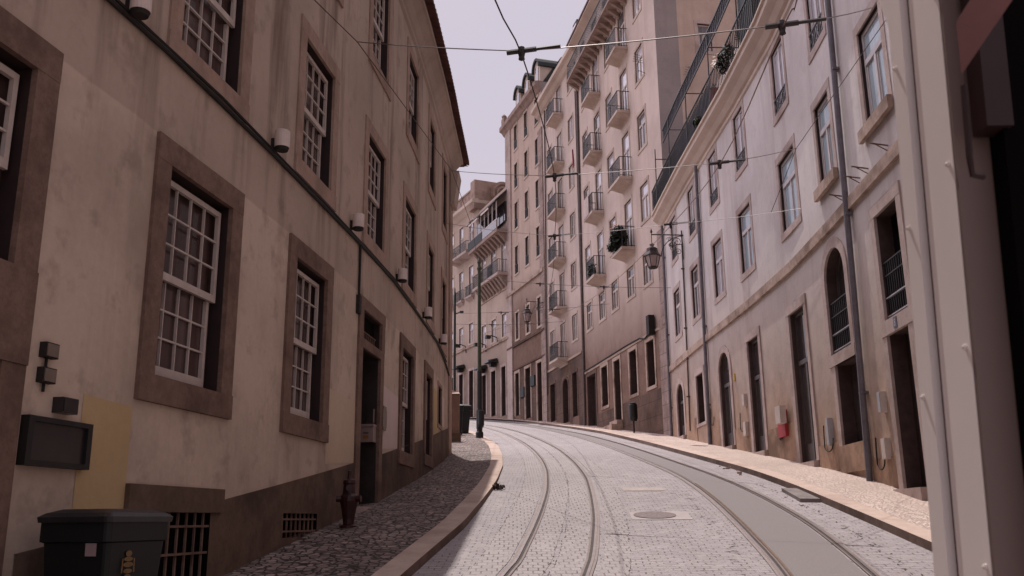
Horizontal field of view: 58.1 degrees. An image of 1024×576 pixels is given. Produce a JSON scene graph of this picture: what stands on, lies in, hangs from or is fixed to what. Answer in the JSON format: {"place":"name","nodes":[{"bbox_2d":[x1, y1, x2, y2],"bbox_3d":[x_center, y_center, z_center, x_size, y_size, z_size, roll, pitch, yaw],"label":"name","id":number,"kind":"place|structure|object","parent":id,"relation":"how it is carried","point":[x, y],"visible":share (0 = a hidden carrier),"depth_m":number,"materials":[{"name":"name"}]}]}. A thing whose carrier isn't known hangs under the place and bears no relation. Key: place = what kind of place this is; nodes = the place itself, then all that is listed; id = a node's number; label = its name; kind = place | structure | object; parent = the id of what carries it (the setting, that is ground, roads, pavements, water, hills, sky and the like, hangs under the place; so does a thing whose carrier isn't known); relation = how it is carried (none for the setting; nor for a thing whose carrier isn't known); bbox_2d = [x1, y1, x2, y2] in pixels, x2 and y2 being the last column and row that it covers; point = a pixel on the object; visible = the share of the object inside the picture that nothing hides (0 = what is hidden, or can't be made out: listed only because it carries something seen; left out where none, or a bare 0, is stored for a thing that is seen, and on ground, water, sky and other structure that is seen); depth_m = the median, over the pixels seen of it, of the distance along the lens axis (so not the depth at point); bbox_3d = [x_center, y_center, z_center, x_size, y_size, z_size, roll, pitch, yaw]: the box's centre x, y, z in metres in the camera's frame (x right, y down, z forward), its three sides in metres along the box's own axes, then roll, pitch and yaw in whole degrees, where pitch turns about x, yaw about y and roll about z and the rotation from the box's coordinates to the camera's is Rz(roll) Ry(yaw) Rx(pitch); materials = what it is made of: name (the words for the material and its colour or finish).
{"place":"outdoors","nodes":[
{"label":"outdoors","id":0,"kind":"place"},
{"bbox_2d":[224,433,490,575],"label":"pavement","id":1,"kind":"structure","parent":0,"point":[386,530],"depth_m":12.29,"materials":[{"name":"stone"}]},
{"bbox_2d":[37,509,172,575],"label":"wheelie bin","id":2,"kind":"object","parent":1,"relation":"on","point":[102,542],"visible":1,"depth_m":6.47,"materials":[{"name":"black plastic"}]},
{"bbox_2d":[336,470,361,527],"bbox_3d":[-2.237,2.896,12.662,0.356,0.780,0.256,-1,-14,0],"label":"fire hydrant","id":3,"kind":"object","parent":1,"relation":"on","point":[349,499],"visible":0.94,"depth_m":12.57,"materials":[{"name":"metal"}]},
{"bbox_2d":[371,430,502,575],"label":"kerb","id":4,"kind":"structure","parent":1,"relation":"on","point":[403,561],"depth_m":12.61,"materials":[{"name":"stone"}]},
{"bbox_2d":[452,390,460,441],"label":"wall pier","id":5,"kind":"structure","parent":1,"relation":"on","point":[456,435],"depth_m":32.71,"materials":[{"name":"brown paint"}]},
{"bbox_2d":[476,257,482,437],"bbox_3d":[-1.295,2.235,36.567,0.300,7.350,0.292,-1,-14,0],"label":"tram pole","id":6,"kind":"object","parent":1,"relation":"on","point":[479,433],"visible":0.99,"depth_m":36.36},
{"bbox_2d":[314,0,478,267],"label":"guy wire","id":7,"kind":"object","parent":6,"relation":"attached to","point":[399,99],"visible":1,"depth_m":16.12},
{"bbox_2d":[358,7,871,60],"bbox_3d":[1.687,-3.431,11.723,7.922,3.096,4.804,-1,-14,0],"label":"span wire","id":8,"kind":"object","parent":7,"relation":"attached to","point":[778,25],"visible":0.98,"depth_m":9.59,"materials":[{"name":"metal"}]},
{"bbox_2d":[487,0,556,332],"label":"contact wire","id":9,"kind":"object","parent":8,"relation":"hanging from","point":[541,120],"visible":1,"depth_m":11.66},
{"bbox_2d":[504,0,797,333],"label":"contact wire","id":10,"kind":"object","parent":8,"relation":"hanging from","point":[729,146],"visible":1,"depth_m":12.82,"materials":[{"name":"black metal"}]},
{"bbox_2d":[452,148,795,181],"bbox_3d":[0.977,-2.580,19.053,8.568,3.086,4.965,-9,-16,29],"label":"span wire","id":11,"kind":"object","parent":7,"relation":"attached to","point":[717,162],"visible":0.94,"depth_m":15.98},
{"bbox_2d":[434,0,586,199],"label":"sky","id":12,"kind":"structure","parent":0,"point":[485,81],"materials":[{"name":"white"}]},
{"bbox_2d":[412,419,933,575],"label":"road","id":13,"kind":"structure","parent":0,"point":[669,547],"depth_m":12.75,"materials":[{"name":"stone"}]},
{"bbox_2d":[400,466,502,575],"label":"kerb face","id":14,"kind":"object","parent":13,"relation":"on","point":[417,565],"visible":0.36,"depth_m":11.59},
{"bbox_2d":[469,424,549,575],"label":"tram rail","id":15,"kind":"object","parent":13,"relation":"on","point":[546,481],"visible":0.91,"depth_m":13.18,"materials":[{"name":"metal"}]},
{"bbox_2d":[463,424,567,575],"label":"rail setts","id":16,"kind":"structure","parent":13,"relation":"on","point":[494,559],"depth_m":13.19,"materials":[{"name":"stone"}]},
{"bbox_2d":[473,423,599,575],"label":"tram rail","id":17,"kind":"object","parent":13,"relation":"on","point":[593,548],"visible":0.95,"depth_m":13.01,"materials":[{"name":"metal"}]},
{"bbox_2d":[469,422,630,575],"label":"rail setts","id":18,"kind":"structure","parent":13,"relation":"on","point":[571,559],"depth_m":13.21,"materials":[{"name":"stone"}]},
{"bbox_2d":[474,419,789,575],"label":"tram rail","id":19,"kind":"object","parent":13,"relation":"on","point":[771,561],"visible":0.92,"depth_m":12.86,"materials":[{"name":"metal"}]},
{"bbox_2d":[629,511,692,519],"bbox_3d":[2.198,3.375,13.686,0.881,0.125,0.751,-1,-14,3],"label":"manhole cover","id":20,"kind":"object","parent":13,"relation":"on","point":[653,515],"visible":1,"depth_m":13.65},
{"bbox_2d":[474,418,882,575],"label":"tram rail","id":21,"kind":"object","parent":13,"relation":"on","point":[862,561],"visible":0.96,"depth_m":12.77,"materials":[{"name":"metal"}]},
{"bbox_2d":[495,421,866,575],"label":"track bed","id":22,"kind":"object","parent":13,"relation":"on","point":[797,547],"visible":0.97,"depth_m":12.61,"materials":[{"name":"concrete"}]},
{"bbox_2d":[514,419,931,551],"bbox_3d":[0.185,7.267,45.577,5.550,11.759,86.260,2,-14,-9],"label":"kerb face","id":23,"kind":"object","parent":13,"relation":"on","point":[908,536],"visible":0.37,"depth_m":16.43},
{"bbox_2d":[515,419,931,541],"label":"kerb","id":24,"kind":"structure","parent":13,"relation":"on","point":[921,532],"depth_m":14.98,"materials":[{"name":"stone"}]},
{"bbox_2d":[781,488,820,501],"bbox_3d":[4.855,3.486,15.531,0.312,0.276,1.333,-2,-14,3],"label":"drain stone","id":25,"kind":"object","parent":13,"relation":"on","point":[799,495],"visible":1,"depth_m":15.31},
{"bbox_2d":[878,0,1023,575],"bbox_3d":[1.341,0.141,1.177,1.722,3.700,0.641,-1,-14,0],"label":"townhouse","id":26,"kind":"structure","parent":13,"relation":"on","point":[958,74],"depth_m":1.23,"materials":[{"name":"beige paint"}]},
{"bbox_2d":[470,417,930,530],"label":"pavement","id":27,"kind":"structure","parent":0,"point":[884,498],"depth_m":16.51,"materials":[{"name":"stone"}]},
{"bbox_3d":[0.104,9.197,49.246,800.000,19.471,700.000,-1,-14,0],"label":"ground","id":28,"kind":"structure","parent":0,"visible":0},
{"bbox_2d":[0,0,468,575],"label":"townhouse","id":29,"kind":"structure","parent":28,"relation":"on","point":[178,262],"depth_m":9.97,"materials":[{"name":"paint"}]},
{"bbox_2d":[0,360,26,575],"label":"door","id":30,"kind":"structure","parent":29,"relation":"in","point":[12,375],"depth_m":6.51,"materials":[{"name":"stone"}]},
{"bbox_2d":[0,5,63,365],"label":"window","id":31,"kind":"structure","parent":29,"relation":"in","point":[31,67],"depth_m":6.87,"materials":[{"name":"stone"}]},
{"bbox_2d":[35,366,56,391],"bbox_3d":[-3.509,0.692,6.947,0.068,0.180,0.150,-3,-14,9],"label":"entry device","id":32,"kind":"object","parent":29,"relation":"attached to","point":[46,375],"visible":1,"depth_m":6.91,"materials":[{"name":"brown metal"}]},
{"bbox_2d":[38,341,59,366],"bbox_3d":[-3.511,0.508,6.993,0.068,0.180,0.150,-3,-14,9],"label":"entry device","id":33,"kind":"object","parent":29,"relation":"attached to","point":[48,350],"visible":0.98,"depth_m":6.96,"materials":[{"name":"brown metal"}]},
{"bbox_2d":[15,414,93,469],"bbox_3d":[-3.469,1.186,7.026,0.070,0.360,0.770,-3,-14,9],"label":"notice board","id":34,"kind":"object","parent":29,"relation":"attached to","point":[48,442],"visible":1,"depth_m":6.97,"materials":[{"name":"metal"}]},
{"bbox_2d":[51,397,78,414],"bbox_3d":[-3.452,0.913,7.133,0.098,0.120,0.190,-3,-14,9],"label":"junction box","id":35,"kind":"object","parent":29,"relation":"attached to","point":[64,405],"visible":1,"depth_m":7.06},
{"bbox_2d":[125,0,151,19],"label":"wall lamp","id":36,"kind":"object","parent":29,"relation":"attached to","point":[140,9],"visible":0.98,"depth_m":8.27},
{"bbox_2d":[133,131,244,419],"bbox_3d":[-3.364,-0.032,9.320,0.425,2.540,1.791,-3,-14,9],"label":"window","id":37,"kind":"structure","parent":29,"relation":"in","point":[186,353],"depth_m":9.40,"materials":[{"name":"stone"}]},
{"bbox_2d":[166,0,255,123],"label":"window","id":38,"kind":"structure","parent":29,"relation":"in","point":[214,37],"depth_m":10.35,"materials":[{"name":"stone"}]},
{"bbox_2d":[106,0,451,381],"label":"wall cable","id":39,"kind":"object","parent":29,"relation":"attached to","point":[157,40],"depth_m":10.93,"materials":[{"name":"rubber"}]},
{"bbox_2d":[271,128,289,152],"bbox_3d":[-2.859,-1.816,11.386,0.228,0.260,0.183,-1,-14,0],"label":"wall lamp","id":40,"kind":"object","parent":29,"relation":"attached to","point":[280,142],"visible":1,"depth_m":11.32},
{"bbox_2d":[279,233,333,442],"bbox_3d":[-2.869,0.737,12.369,0.367,2.530,1.751,-2,-14,7],"label":"window","id":41,"kind":"structure","parent":29,"relation":"in","point":[305,387],"depth_m":12.61,"materials":[{"name":"stone"}]},
{"bbox_2d":[294,13,340,211],"bbox_3d":[-2.909,-2.439,13.186,0.353,2.290,1.701,-2,-14,7],"label":"window","id":42,"kind":"structure","parent":29,"relation":"in","point":[319,77],"depth_m":13.42,"materials":[{"name":"stone"}]},
{"bbox_2d":[354,335,384,505],"bbox_3d":[-2.555,2.259,15.271,0.443,2.670,1.721,-2,-14,5],"label":"door","id":43,"kind":"structure","parent":29,"relation":"in","point":[370,360],"depth_m":15.72,"materials":[{"name":"wood"}]},
{"bbox_2d":[361,424,376,442],"bbox_3d":[-2.465,2.477,15.710,0.260,0.300,0.230,-2,-14,6],"label":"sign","id":44,"kind":"object","parent":43,"relation":"attached to","point":[368,433],"visible":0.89,"depth_m":15.62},
{"bbox_2d":[362,114,388,268],"bbox_3d":[-2.536,-1.650,16.333,0.316,2.290,1.701,-2,-14,5],"label":"window","id":45,"kind":"structure","parent":29,"relation":"in","point":[376,155],"depth_m":16.68,"materials":[{"name":"stone"}]},
{"bbox_2d":[368,0,392,101],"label":"window","id":46,"kind":"structure","parent":29,"relation":"in","point":[380,11],"depth_m":17.60,"materials":[{"name":"stone"}]},
{"bbox_2d":[397,332,415,467],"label":"window","id":47,"kind":"structure","parent":29,"relation":"in","point":[407,351],"depth_m":19.06,"materials":[{"name":"stone"}]},
{"bbox_2d":[401,181,417,308],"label":"window","id":48,"kind":"structure","parent":29,"relation":"in","point":[409,222],"depth_m":20.01,"materials":[{"name":"stone"}]},
{"bbox_2d":[406,36,420,163],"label":"window","id":49,"kind":"structure","parent":29,"relation":"in","point":[413,71],"depth_m":20.90,"materials":[{"name":"stone"}]},
{"bbox_2d":[423,360,433,467],"bbox_3d":[-2.053,2.990,21.667,0.236,2.370,1.541,-1,-14,2],"label":"door","id":50,"kind":"structure","parent":29,"relation":"in","point":[428,371],"depth_m":22.02,"materials":[{"name":"stone"}]},
{"bbox_2d":[426,230,435,334],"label":"window","id":51,"kind":"structure","parent":29,"relation":"in","point":[431,251],"depth_m":23.13,"materials":[{"name":"stone"}]},
{"bbox_2d":[428,103,436,210],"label":"window","id":52,"kind":"structure","parent":29,"relation":"in","point":[432,129],"depth_m":23.94,"materials":[{"name":"stone"}]},
{"bbox_2d":[440,266,446,357],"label":"window","id":53,"kind":"structure","parent":29,"relation":"in","point":[443,277],"depth_m":26.18,"materials":[{"name":"stone"}]},
{"bbox_2d":[442,153,447,244],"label":"window","id":54,"kind":"structure","parent":29,"relation":"in","point":[444,168],"depth_m":26.99,"materials":[{"name":"stone"}]},
{"bbox_2d":[443,208,801,239],"bbox_3d":[2.090,-1.708,22.548,10.381,2.031,0.820,-11,-18,37],"label":"span wire","id":55,"kind":"object","parent":29,"relation":"attached to","point":[665,224],"visible":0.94,"depth_m":21.80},
{"bbox_2d":[452,179,504,418],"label":"townhouse","id":56,"kind":"structure","parent":28,"relation":"on","point":[478,196],"depth_m":72.83,"materials":[{"name":"paint"}]},
{"bbox_2d":[467,188,507,420],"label":"townhouse","id":57,"kind":"structure","parent":28,"relation":"on","point":[490,246],"depth_m":66.66,"materials":[{"name":"paint"}]},
{"bbox_2d":[490,367,496,416],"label":"door","id":58,"kind":"structure","parent":57,"relation":"in","point":[493,372],"depth_m":65.97,"materials":[{"name":"wood"}]},
{"bbox_2d":[500,362,506,415],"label":"door","id":59,"kind":"structure","parent":57,"relation":"in","point":[503,367],"depth_m":64.06,"materials":[{"name":"stone"}]},
{"bbox_2d":[499,57,561,420],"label":"apartment block","id":60,"kind":"structure","parent":28,"relation":"on","point":[519,128],"depth_m":61.68,"materials":[{"name":"brown paint"}]},
{"bbox_2d":[524,364,531,418],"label":"door","id":61,"kind":"structure","parent":60,"relation":"in","point":[527,369],"depth_m":59.38,"materials":[{"name":"wood"}]},
{"bbox_2d":[536,358,543,420],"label":"door","id":62,"kind":"structure","parent":60,"relation":"in","point":[539,365],"depth_m":57.16,"materials":[{"name":"wood"}]},
{"bbox_2d":[531,19,583,424],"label":"apartment block","id":63,"kind":"structure","parent":28,"relation":"on","point":[561,346],"depth_m":53.73,"materials":[{"name":"paint"}]},
{"bbox_2d":[562,376,569,422],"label":"door","id":64,"kind":"structure","parent":63,"relation":"in","point":[565,383],"depth_m":51.96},
{"bbox_2d":[571,368,578,416],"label":"window","id":65,"kind":"structure","parent":63,"relation":"in","point":[574,374],"depth_m":50.16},
{"bbox_2d":[566,0,738,434],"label":"apartment block","id":66,"kind":"structure","parent":28,"relation":"on","point":[623,106],"depth_m":41.59,"materials":[{"name":"beige paint"}]},
{"bbox_2d":[586,369,597,426],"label":"door","id":67,"kind":"structure","parent":66,"relation":"in","point":[591,378],"depth_m":47.34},
{"bbox_2d":[593,107,600,149],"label":"window","id":68,"kind":"structure","parent":66,"relation":"in","point":[596,118],"depth_m":47.68,"materials":[{"name":"glass"}]},
{"bbox_2d":[594,165,602,209],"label":"window","id":69,"kind":"structure","parent":66,"relation":"in","point":[598,176],"depth_m":46.96,"materials":[{"name":"glass"}]},
{"bbox_2d":[596,227,604,273],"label":"window","id":70,"kind":"structure","parent":66,"relation":"in","point":[599,236],"depth_m":46.22,"materials":[{"name":"glass"}]},
{"bbox_2d":[600,361,609,409],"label":"window","id":71,"kind":"structure","parent":66,"relation":"in","point":[604,371],"depth_m":44.88,"materials":[{"name":"stone"}]},
{"bbox_2d":[610,275,619,313],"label":"window","id":72,"kind":"structure","parent":66,"relation":"in","point":[615,305],"depth_m":43.43,"materials":[{"name":"beige stone"}]},
{"bbox_2d":[606,224,627,251],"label":"balcony plant","id":73,"kind":"object","parent":66,"relation":"on","point":[614,239],"visible":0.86,"depth_m":40.87,"materials":[{"name":"green plant"}]},
{"bbox_2d":[612,354,622,419],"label":"door","id":74,"kind":"structure","parent":66,"relation":"in","point":[616,362],"depth_m":42.71,"materials":[{"name":"stone"}]},
{"bbox_2d":[584,315,654,371],"bbox_3d":[4.723,2.860,42.784,0.254,0.800,11.423,2,-14,-9],"label":"wall cable","id":75,"kind":"object","parent":66,"relation":"attached to","point":[650,326],"depth_m":37.45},
{"bbox_2d":[618,63,628,109],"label":"window","id":76,"kind":"structure","parent":66,"relation":"in","point":[623,79],"depth_m":43.13,"materials":[{"name":"glass"}]},
{"bbox_2d":[621,126,631,175],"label":"window","id":77,"kind":"structure","parent":66,"relation":"in","point":[625,138],"depth_m":42.39,"materials":[{"name":"beige stone"}]},
{"bbox_2d":[623,194,633,245],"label":"window","id":78,"kind":"structure","parent":66,"relation":"in","point":[627,205],"depth_m":41.65,"materials":[{"name":"glass"}]},
{"bbox_2d":[625,260,635,301],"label":"window","id":79,"kind":"structure","parent":66,"relation":"in","point":[630,273],"depth_m":41.05,"materials":[{"name":"wood"}]},
{"bbox_2d":[627,344,638,398],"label":"window","id":80,"kind":"structure","parent":66,"relation":"in","point":[633,374],"depth_m":40.50,"materials":[{"name":"stone"}]},
{"bbox_2d":[633,37,644,88],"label":"window","id":81,"kind":"structure","parent":66,"relation":"in","point":[639,76],"depth_m":40.89,"materials":[{"name":"beige stone"}]},
{"bbox_2d":[636,103,647,155],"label":"window","id":82,"kind":"structure","parent":66,"relation":"in","point":[641,125],"depth_m":40.22,"materials":[{"name":"beige stone"}]},
{"bbox_2d":[639,175,650,226],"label":"window","id":83,"kind":"structure","parent":66,"relation":"in","point":[644,194],"depth_m":39.48,"materials":[{"name":"beige stone"}]},
{"bbox_2d":[644,335,657,391],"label":"window","id":84,"kind":"structure","parent":66,"relation":"in","point":[650,346],"depth_m":38.20,"materials":[{"name":"stone"}]},
{"bbox_2d":[694,20,715,54],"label":"window","id":85,"kind":"structure","parent":66,"relation":"in","point":[700,26],"depth_m":39.07,"materials":[{"name":"stone"}]},
{"bbox_2d":[651,0,927,500],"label":"townhouse","id":86,"kind":"structure","parent":28,"relation":"on","point":[830,257],"depth_m":20.54,"materials":[{"name":"paint"}]},
{"bbox_2d":[644,229,683,268],"bbox_3d":[5.322,-1.403,32.327,1.421,1.480,0.520,-1,-14,0],"label":"street lantern","id":87,"kind":"object","parent":86,"relation":"attached to","point":[652,255],"visible":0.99,"depth_m":32.21,"materials":[{"name":"metal"}]},
{"bbox_2d":[672,281,682,342],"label":"window","id":88,"kind":"structure","parent":86,"relation":"in","point":[677,311],"depth_m":33.84,"materials":[{"name":"stone"}]},
{"bbox_2d":[675,378,686,436],"bbox_3d":[6.124,4.271,33.022,0.195,2.080,1.620,0,-14,-1],"label":"door","id":89,"kind":"structure","parent":86,"relation":"in","point":[680,391],"depth_m":33.46,"materials":[{"name":"stone"}]},
{"bbox_2d":[686,178,696,242],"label":"window","id":90,"kind":"structure","parent":86,"relation":"in","point":[690,191],"depth_m":31.16,"materials":[{"name":"glass"}]},
{"bbox_2d":[689,257,701,325],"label":"window","id":91,"kind":"structure","parent":86,"relation":"in","point":[694,268],"depth_m":30.81,"materials":[{"name":"stone"}]},
{"bbox_2d":[694,365,706,427],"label":"shop window","id":92,"kind":"structure","parent":86,"relation":"in","point":[699,374],"depth_m":30.24,"materials":[{"name":"stone"}]},
{"bbox_2d":[706,142,719,215],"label":"window","id":93,"kind":"structure","parent":86,"relation":"in","point":[713,184],"depth_m":28.29,"materials":[{"name":"stone"}]},
{"bbox_2d":[710,229,725,305],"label":"window","id":94,"kind":"structure","parent":86,"relation":"in","point":[717,254],"depth_m":27.82,"materials":[{"name":"stone"}]},
{"bbox_2d":[711,43,734,74],"bbox_3d":[5.872,-6.306,25.448,0.569,0.828,1.504,-1,-14,0],"label":"terrace plant","id":95,"kind":"object","parent":86,"relation":"attached to","point":[722,62],"visible":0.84,"depth_m":25.24,"materials":[{"name":"green plant"}]},
{"bbox_2d":[717,345,735,446],"bbox_3d":[6.281,3.124,26.745,0.194,2.930,1.560,0,-14,-2],"label":"door","id":96,"kind":"structure","parent":86,"relation":"in","point":[725,394],"depth_m":27.09,"materials":[{"name":"wood"}]},
{"bbox_2d":[731,98,747,180],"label":"window","id":97,"kind":"structure","parent":86,"relation":"in","point":[739,143],"depth_m":25.43,"materials":[{"name":"stone"}]},
{"bbox_2d":[736,193,755,282],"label":"window","id":98,"kind":"structure","parent":86,"relation":"in","point":[745,234],"depth_m":24.97,"materials":[{"name":"stone"}]},
{"bbox_2d":[743,325,768,452],"bbox_3d":[6.378,2.642,23.794,0.200,3.120,1.440,0,-14,-1],"label":"door","id":99,"kind":"structure","parent":86,"relation":"in","point":[752,340],"depth_m":24.09,"materials":[{"name":"stone"}]},
{"bbox_2d":[767,31,788,126],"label":"window","id":100,"kind":"structure","parent":86,"relation":"in","point":[776,63],"depth_m":21.79,"materials":[{"name":"glass"}]},
{"bbox_2d":[774,405,788,440],"bbox_3d":[6.220,3.145,21.409,0.218,0.738,0.868,-1,-14,0],"label":"red box","id":101,"kind":"object","parent":86,"relation":"attached to","point":[781,417],"visible":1,"depth_m":21.14,"materials":[{"name":"paint"}]},
{"bbox_2d":[775,133,801,242],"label":"window","id":102,"kind":"structure","parent":86,"relation":"in","point":[789,194],"depth_m":21.19,"materials":[{"name":"glass"}]},
{"bbox_2d":[784,293,819,462],"bbox_3d":[6.403,2.008,20.116,0.202,3.530,1.560,-1,-14,1],"label":"door","id":103,"kind":"structure","parent":86,"relation":"in","point":[797,327],"depth_m":20.43,"materials":[{"name":"wood"}]},
{"bbox_2d":[803,0,826,64],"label":"window","id":104,"kind":"structure","parent":86,"relation":"in","point":[816,32],"depth_m":18.83,"materials":[{"name":"glass"}]},
{"bbox_2d":[810,77,838,184],"bbox_3d":[6.230,-2.939,18.218,0.168,2.040,1.320,-1,-14,3],"label":"window","id":105,"kind":"structure","parent":86,"relation":"in","point":[823,127],"depth_m":18.48,"materials":[{"name":"glass"}]},
{"bbox_2d":[821,237,855,368],"bbox_3d":[6.327,0.216,17.606,0.312,2.420,1.660,-1,-14,3],"label":"window","id":106,"kind":"structure","parent":86,"relation":"in","point":[836,272],"depth_m":18.08,"materials":[{"name":"stone"}]},
{"bbox_2d":[832,355,869,446],"bbox_3d":[6.336,2.081,16.945,0.373,1.520,1.720,-1,-14,0],"label":"shop window","id":107,"kind":"structure","parent":86,"relation":"in","point":[845,378],"depth_m":17.55,"materials":[{"name":"glass"}]},
{"bbox_2d":[838,441,871,472],"bbox_3d":[6.216,3.071,16.707,0.060,0.507,1.700,-1,-14,3],"label":"shop window base","id":108,"kind":"structure","parent":86,"relation":"in","point":[851,456],"depth_m":16.76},
{"bbox_2d":[852,0,893,124],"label":"window","id":109,"kind":"structure","parent":86,"relation":"in","point":[873,70],"depth_m":15.58,"materials":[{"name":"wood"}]},
{"bbox_2d":[868,180,912,337],"bbox_3d":[6.149,-0.423,14.674,0.374,2.210,1.441,-1,-14,0],"label":"window","id":110,"kind":"structure","parent":86,"relation":"in","point":[886,216],"depth_m":15.08,"materials":[{"name":"stone"}]},
{"bbox_2d":[882,321,926,488],"bbox_3d":[6.181,1.826,14.148,0.361,2.430,1.361,-1,-14,0],"label":"door","id":111,"kind":"structure","parent":86,"relation":"in","point":[899,347],"depth_m":14.57,"materials":[{"name":"wood"}]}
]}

